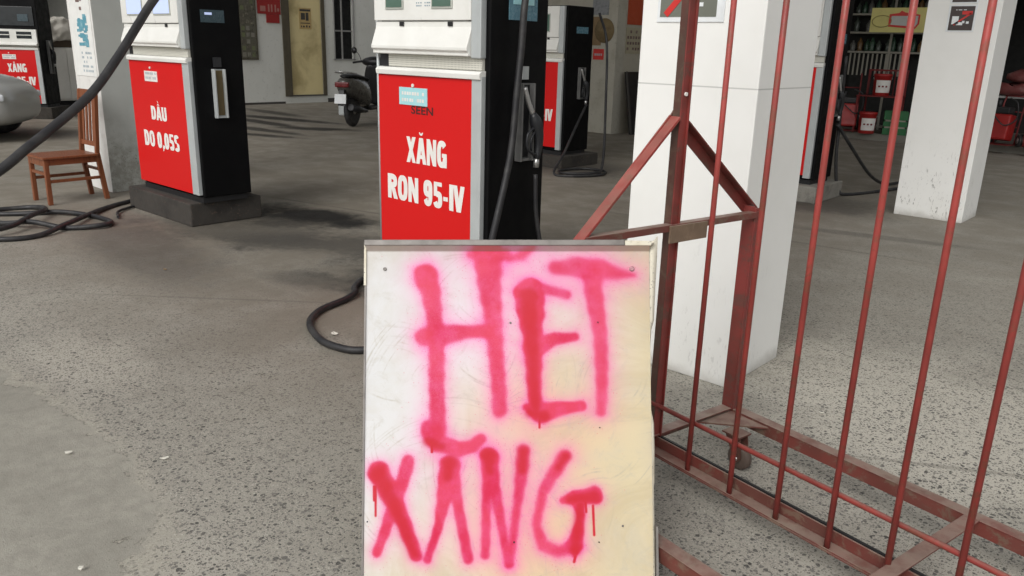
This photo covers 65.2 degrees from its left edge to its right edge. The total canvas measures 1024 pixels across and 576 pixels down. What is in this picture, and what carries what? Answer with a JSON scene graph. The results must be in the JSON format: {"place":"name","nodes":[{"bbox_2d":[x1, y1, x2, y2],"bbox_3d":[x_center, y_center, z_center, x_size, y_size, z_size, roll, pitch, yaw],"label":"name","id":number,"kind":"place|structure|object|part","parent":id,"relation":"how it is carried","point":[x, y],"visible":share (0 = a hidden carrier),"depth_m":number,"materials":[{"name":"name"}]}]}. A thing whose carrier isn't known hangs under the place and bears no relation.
{"place":"outdoors","nodes":[
{"label":"outdoors","id":0,"kind":"place"},
{"bbox_2d":[54,47,76,105],"bbox_3d":[-9.212,-4.293,16.465,0.615,1.260,0.920,16,22,40],"label":"table","id":1,"kind":"object","parent":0,"point":[66,73],"visible":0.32,"depth_m":16.21,"materials":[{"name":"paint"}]},
{"bbox_2d":[53,40,71,47],"bbox_3d":[-9.188,-5.053,16.212,0.450,0.338,0.850,16,22,40],"label":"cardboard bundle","id":2,"kind":"object","parent":1,"relation":"on","point":[65,43],"visible":0.06,"depth_m":16.10,"materials":[{"name":"brown cardboard"}]},
{"bbox_2d":[50,16,70,41],"bbox_3d":[-9.167,-5.146,16.186,0.681,0.658,1.126,16,22,40],"label":"crumpled sheet","id":3,"kind":"object","parent":2,"relation":"on","point":[60,27],"visible":0.23,"depth_m":15.93,"materials":[{"name":"white plastic"}]},
{"bbox_3d":[-9.138,-4.290,16.080,0.013,0.960,0.430,16,22,40],"label":"door panel","id":4,"kind":"part","parent":1,"relation":"part of","materials":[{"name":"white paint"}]},
{"bbox_3d":[-8.837,-4.378,16.399,0.013,0.960,0.435,16,22,40],"label":"door panel","id":5,"kind":"part","parent":1,"relation":"part of","materials":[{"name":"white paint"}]},
{"bbox_2d":[0,102,1023,575],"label":"ground","id":6,"kind":"structure","parent":0,"point":[218,374],"depth_m":3.82,"materials":[{"name":"concrete"}]},
{"bbox_2d":[0,74,40,132],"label":"parked car","id":7,"kind":"object","parent":6,"relation":"on","point":[20,102],"visible":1,"depth_m":11.69,"materials":[{"name":"silver metal"}]},
{"bbox_2d":[0,0,69,118],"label":"fuel pump","id":8,"kind":"object","parent":6,"relation":"on","point":[27,53],"visible":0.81,"depth_m":14.62,"materials":[{"name":"metal"}]},
{"bbox_2d":[0,31,9,37],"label":"vent window","id":9,"kind":"structure","parent":8,"relation":"in","point":[3,34],"depth_m":14.45,"materials":[{"name":"black plastic"}]},
{"bbox_2d":[0,6,33,25],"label":"display window","id":10,"kind":"structure","parent":8,"relation":"in","point":[9,15],"depth_m":14.41,"materials":[{"name":"grey glass"}]},
{"bbox_2d":[16,31,31,38],"bbox_3d":[-8.818,-4.571,14.473,0.260,0.120,0.008,0,17,-5],"label":"vent window","id":11,"kind":"structure","parent":8,"relation":"in","point":[22,35],"depth_m":14.48,"materials":[{"name":"black plastic"}]},
{"bbox_2d":[27,88,109,205],"bbox_3d":[-4.189,-1.332,7.497,0.410,1.020,0.563,15,21,38],"label":"wooden chair","id":12,"kind":"object","parent":6,"relation":"on","point":[45,160],"visible":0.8,"depth_m":7.53,"materials":[{"name":"brown wood"}]},
{"bbox_2d":[66,0,145,192],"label":"support pillar","id":13,"kind":"structure","parent":6,"relation":"on","point":[119,151],"depth_m":7.90,"materials":[{"name":"white paint"}]},
{"bbox_2d":[68,0,97,76],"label":"paper notice","id":14,"kind":"object","parent":13,"relation":"attached to","point":[82,35],"visible":1,"depth_m":7.77,"materials":[{"name":"white paper"}]},
{"bbox_2d":[0,0,261,241],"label":"fuel pump","id":15,"kind":"object","parent":6,"relation":"on","point":[184,57],"visible":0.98,"depth_m":6.62,"materials":[{"name":"metal"}]},
{"bbox_2d":[0,0,158,176],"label":"hanging hose","id":16,"kind":"object","parent":15,"relation":"attached to","point":[25,149],"visible":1,"depth_m":3.41,"materials":[{"name":"black rubber"}]},
{"bbox_2d":[48,0,381,104],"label":"station house","id":17,"kind":"structure","parent":6,"relation":"on","point":[305,47],"depth_m":20.21,"materials":[{"name":"white paint"}]},
{"bbox_2d":[238,0,258,59],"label":"notice board","id":18,"kind":"object","parent":17,"relation":"attached to","point":[248,27],"visible":0.73,"depth_m":18.90,"materials":[{"name":"beige paper"}]},
{"bbox_2d":[257,0,280,22],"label":"red wall sign","id":19,"kind":"object","parent":17,"relation":"attached to","point":[270,9],"visible":1,"depth_m":19.22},
{"bbox_2d":[281,0,327,96],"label":"door","id":20,"kind":"structure","parent":17,"relation":"in","point":[303,32],"depth_m":20.14,"materials":[{"name":"yellow paint"}]},
{"bbox_2d":[332,0,355,59],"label":"window","id":21,"kind":"structure","parent":17,"relation":"in","point":[342,31],"depth_m":20.96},
{"bbox_2d":[334,47,381,125],"bbox_3d":[-2.806,-3.881,15.388,0.930,1.422,2.196,6,17,14],"label":"motor scooter","id":22,"kind":"object","parent":6,"relation":"on","point":[355,96],"visible":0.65,"depth_m":14.84,"materials":[{"name":"black metal"}]},
{"bbox_2d":[306,0,547,353],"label":"fuel pump","id":23,"kind":"object","parent":6,"relation":"on","point":[461,93],"visible":0.8,"depth_m":4.52,"materials":[{"name":"metal"}]},
{"bbox_2d":[361,236,658,575],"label":"painted board","id":24,"kind":"object","parent":6,"relation":"on","point":[508,425],"visible":1,"depth_m":2.29,"materials":[{"name":"wood"}]},
{"bbox_2d":[542,5,607,176],"bbox_3d":[0.614,-2.571,10.314,1.796,2.026,1.330,16,22,40],"label":"fuel pump","id":25,"kind":"object","parent":6,"relation":"on","point":[568,62],"visible":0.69,"depth_m":10.37,"materials":[{"name":"metal"}]},
{"bbox_2d":[624,71,638,134],"bbox_3d":[2.455,-3.494,15.080,0.247,1.130,0.990,16,22,40],"label":"black panel","id":26,"kind":"object","parent":6,"relation":"on","point":[631,82],"visible":0.45,"depth_m":14.81,"materials":[{"name":"black metal"}]},
{"bbox_2d":[627,0,821,386],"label":"support pillar","id":27,"kind":"structure","parent":6,"relation":"on","point":[753,59],"depth_m":3.65,"materials":[{"name":"white paint"}]},
{"bbox_2d":[657,0,725,21],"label":"prohibition sign","id":28,"kind":"object","parent":27,"relation":"attached to","point":[709,10],"visible":0.7,"depth_m":3.46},
{"bbox_2d":[573,0,1023,575],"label":"rolling gate","id":29,"kind":"structure","parent":6,"relation":"on","point":[827,536],"depth_m":2.48,"materials":[{"name":"red metal"}]},
{"bbox_2d":[796,0,898,203],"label":"fuel pump","id":30,"kind":"object","parent":6,"relation":"on","point":[829,22],"visible":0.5,"depth_m":8.41,"materials":[{"name":"black metal"}]},
{"bbox_2d":[836,0,1023,153],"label":"shop room","id":31,"kind":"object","parent":6,"relation":"on","point":[1014,62],"depth_m":15.53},
{"bbox_2d":[841,73,863,130],"bbox_3d":[6.410,-3.532,15.212,0.490,1.070,0.576,7,17,16],"label":"hand trolley","id":32,"kind":"object","parent":31,"relation":"on","point":[848,119],"visible":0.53,"depth_m":15.08,"materials":[{"name":"red metal"}]},
{"bbox_2d":[858,111,877,133],"bbox_3d":[6.627,-3.089,14.937,0.328,0.392,0.317,5,17,11],"label":"oil pail","id":33,"kind":"object","parent":31,"relation":"on","point":[867,122],"visible":1,"depth_m":14.83,"materials":[{"name":"red plastic"}]},
{"bbox_2d":[852,69,909,131],"bbox_3d":[6.865,-3.476,14.928,0.720,1.150,0.500,16,22,40],"label":"red stand","id":34,"kind":"object","parent":31,"relation":"on","point":[866,95],"visible":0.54,"depth_m":14.96,"materials":[{"name":"paint"}]},
{"bbox_2d":[872,74,892,95],"bbox_3d":[6.821,-3.745,14.756,0.328,0.392,0.317,5,17,11],"label":"oil pail","id":35,"kind":"object","parent":34,"relation":"on","point":[882,85],"visible":1,"depth_m":14.64,"materials":[{"name":"red plastic"}]},
{"bbox_2d":[847,0,926,129],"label":"display shelf","id":36,"kind":"object","parent":31,"relation":"on","point":[863,62],"visible":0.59,"depth_m":15.78,"materials":[{"name":"metal"}]},
{"bbox_2d":[850,40,855,50],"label":"bottle","id":37,"kind":"object","parent":36,"relation":"on","point":[852,45],"visible":1,"depth_m":15.87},
{"bbox_2d":[854,17,860,31],"bbox_3d":[6.829,-5.210,15.829,0.104,0.280,0.104,16,22,40],"label":"bottle","id":38,"kind":"object","parent":36,"relation":"on","point":[857,25],"visible":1,"depth_m":15.80,"materials":[{"name":"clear glass"}]},
{"bbox_2d":[856,3,862,12],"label":"bottle","id":39,"kind":"object","parent":36,"relation":"on","point":[859,8],"visible":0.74,"depth_m":15.71,"materials":[{"name":"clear glass"}]},
{"bbox_2d":[857,38,862,50],"bbox_3d":[6.892,-4.820,15.844,0.104,0.248,0.104,16,22,40],"label":"bottle","id":40,"kind":"object","parent":36,"relation":"on","point":[860,45],"visible":0.98,"depth_m":15.81,"materials":[{"name":"brown glass"}]},
{"bbox_2d":[862,2,868,12],"bbox_3d":[6.910,-5.479,15.646,0.104,0.224,0.104,16,22,40],"label":"bottle","id":41,"kind":"object","parent":36,"relation":"on","point":[865,8],"visible":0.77,"depth_m":15.61,"materials":[{"name":"plastic"}]},
{"bbox_2d":[864,39,869,50],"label":"bottle","id":42,"kind":"object","parent":36,"relation":"on","point":[866,46],"visible":0.8,"depth_m":15.75,"materials":[{"name":"glass"}]},
{"bbox_2d":[866,20,870,31],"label":"bottle","id":43,"kind":"object","parent":36,"relation":"on","point":[868,27],"visible":0.73,"depth_m":15.64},
{"bbox_2d":[868,1,874,12],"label":"bottle","id":44,"kind":"object","parent":36,"relation":"on","point":[871,5],"visible":0.88,"depth_m":15.50,"materials":[{"name":"grey plastic"}]},
{"bbox_2d":[869,38,874,50],"bbox_3d":[7.043,-4.761,15.649,0.104,0.255,0.104,16,22,40],"label":"bottle","id":45,"kind":"object","parent":36,"relation":"on","point":[872,45],"visible":0.98,"depth_m":15.62,"materials":[{"name":"green glass"}]},
{"bbox_2d":[875,40,881,50],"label":"bottle","id":46,"kind":"object","parent":36,"relation":"on","point":[878,46],"visible":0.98,"depth_m":15.54,"materials":[{"name":"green glass"}]},
{"bbox_2d":[876,0,881,7],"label":"bottle","id":47,"kind":"object","parent":36,"relation":"on","point":[879,4],"visible":0.45,"depth_m":15.42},
{"bbox_2d":[882,0,887,7],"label":"bottle","id":48,"kind":"object","parent":36,"relation":"on","point":[885,4],"visible":0.49,"depth_m":15.36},
{"bbox_2d":[884,39,889,51],"bbox_3d":[7.294,-4.707,15.530,0.104,0.234,0.104,16,22,40],"label":"bottle","id":49,"kind":"object","parent":36,"relation":"on","point":[886,46],"visible":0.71,"depth_m":15.50,"materials":[{"name":"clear glass"}]},
{"bbox_2d":[890,0,894,7],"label":"bottle","id":50,"kind":"object","parent":36,"relation":"on","point":[892,4],"visible":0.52,"depth_m":15.29,"materials":[{"name":"green glass"}]},
{"bbox_2d":[890,37,895,51],"bbox_3d":[7.349,-4.695,15.431,0.104,0.271,0.104,16,22,40],"label":"bottle","id":51,"kind":"object","parent":36,"relation":"on","point":[893,46],"visible":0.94,"depth_m":15.40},
{"bbox_2d":[869,7,927,32],"bbox_3d":[6.917,-4.781,14.289,1.000,0.420,0.031,16,22,40],"label":"yellow shop sign","id":52,"kind":"object","parent":36,"relation":"attached to","point":[888,19],"visible":0.9,"depth_m":14.33,"materials":[{"name":"yellow plastic"}]},
{"bbox_2d":[896,39,902,51],"bbox_3d":[7.445,-4.654,15.353,0.104,0.241,0.104,16,22,40],"label":"bottle","id":53,"kind":"object","parent":36,"relation":"on","point":[900,46],"visible":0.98,"depth_m":15.32,"materials":[{"name":"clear glass"}]},
{"bbox_2d":[897,0,902,7],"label":"bottle","id":54,"kind":"object","parent":36,"relation":"on","point":[900,5],"visible":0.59,"depth_m":15.17,"materials":[{"name":"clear glass"}]},
{"bbox_2d":[903,0,908,7],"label":"bottle","id":55,"kind":"object","parent":36,"relation":"on","point":[906,4],"visible":0.47,"depth_m":15.11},
{"bbox_2d":[910,38,916,51],"bbox_3d":[7.637,-4.618,15.229,0.104,0.253,0.104,16,22,40],"label":"bottle","id":56,"kind":"object","parent":36,"relation":"on","point":[913,46],"visible":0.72,"depth_m":15.20,"materials":[{"name":"green glass"}]},
{"bbox_2d":[917,41,921,51],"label":"bottle","id":57,"kind":"object","parent":36,"relation":"on","point":[919,47],"visible":0.58,"depth_m":15.10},
{"bbox_2d":[919,0,924,6],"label":"bottle","id":58,"kind":"object","parent":36,"relation":"on","point":[922,3],"visible":0.45,"depth_m":14.95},
{"bbox_2d":[881,110,908,135],"bbox_3d":[7.093,-3.058,14.829,0.400,0.420,0.300,8,18,21],"label":"green crate","id":59,"kind":"object","parent":31,"relation":"on","point":[903,122],"visible":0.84,"depth_m":14.70,"materials":[{"name":"plastic"}]},
{"bbox_2d":[989,95,1023,145],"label":"hand trolley","id":60,"kind":"object","parent":31,"relation":"on","point":[1004,127],"visible":0.84,"depth_m":13.27,"materials":[{"name":"red metal"}]},
{"bbox_2d":[998,95,1023,98],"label":"steel table","id":61,"kind":"object","parent":31,"relation":"on","point":[1002,96],"depth_m":13.49,"materials":[{"name":"silver metal"}]},
{"bbox_2d":[999,82,1023,95],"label":"sack","id":62,"kind":"object","parent":61,"relation":"on","point":[1014,88],"visible":0.74,"depth_m":13.53,"materials":[{"name":"red fabric"}]},
{"bbox_2d":[1006,69,1023,82],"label":"sack","id":63,"kind":"object","parent":62,"relation":"on","point":[1017,76],"visible":1,"depth_m":13.46,"materials":[{"name":"red fabric"}]},
{"bbox_2d":[1015,135,1023,146],"bbox_3d":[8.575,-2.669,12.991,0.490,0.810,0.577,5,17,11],"label":"wheel","id":64,"kind":"object","parent":31,"relation":"on","point":[1018,140],"visible":1,"depth_m":13.19,"materials":[{"name":"black rubber"}]},
{"bbox_2d":[894,0,1016,222],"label":"support pillar","id":65,"kind":"structure","parent":6,"relation":"on","point":[946,69],"depth_m":7.55,"materials":[{"name":"white paint"}]},
{"bbox_2d":[945,4,977,31],"bbox_3d":[4.097,-2.459,7.298,0.235,0.235,0.008,16,22,40],"label":"warning sign","id":66,"kind":"object","parent":65,"relation":"attached to","point":[961,18],"visible":1,"depth_m":7.29,"materials":[{"name":"black plastic"}]},
{"bbox_2d":[950,0,978,3],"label":"warning sign","id":67,"kind":"object","parent":65,"relation":"attached to","point":[962,1],"visible":1,"depth_m":7.26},
{"bbox_2d":[548,0,641,133],"bbox_3d":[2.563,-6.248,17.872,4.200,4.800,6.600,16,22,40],"label":"support pillar","id":68,"kind":"structure","parent":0,"point":[620,62],"depth_m":14.78,"materials":[{"name":"beige paint"}]},
{"bbox_2d":[592,17,600,45],"bbox_3d":[1.505,-4.705,14.663,0.330,0.500,0.004,16,22,40],"label":"brown card","id":69,"kind":"object","parent":68,"relation":"attached to","point":[595,41],"visible":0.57,"depth_m":14.65,"materials":[{"name":"brown cardboard"}]},
{"bbox_2d":[593,49,603,59],"bbox_3d":[1.586,-4.291,14.700,0.240,0.190,0.005,16,22,40],"label":"red plate","id":70,"kind":"object","parent":68,"relation":"attached to","point":[598,54],"visible":1,"depth_m":14.70,"materials":[{"name":"red plastic"}]},
{"bbox_2d":[593,0,609,14],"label":"grey notice","id":71,"kind":"object","parent":68,"relation":"attached to","point":[601,7],"visible":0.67,"depth_m":14.45,"materials":[{"name":"grey paper"}]},
{"bbox_2d":[595,18,613,42],"bbox_3d":[1.628,-4.650,14.457,0.430,0.430,0.147,16,22,40],"label":"conical hat","id":72,"kind":"object","parent":68,"relation":"attached to","point":[599,31],"visible":0.91,"depth_m":14.42,"materials":[{"name":"wicker"}]},
{"bbox_2d":[625,27,641,53],"bbox_3d":[2.266,-4.566,14.788,0.010,0.460,0.560,16,22,40],"label":"wall calendar","id":73,"kind":"object","parent":68,"relation":"attached to","point":[633,41],"depth_m":14.75,"materials":[{"name":"beige paper"}]},
{"bbox_2d":[627,0,643,24],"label":"orange poster","id":74,"kind":"object","parent":68,"relation":"attached to","point":[635,12],"visible":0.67,"depth_m":14.61,"materials":[{"name":"orange paper"}]}
]}

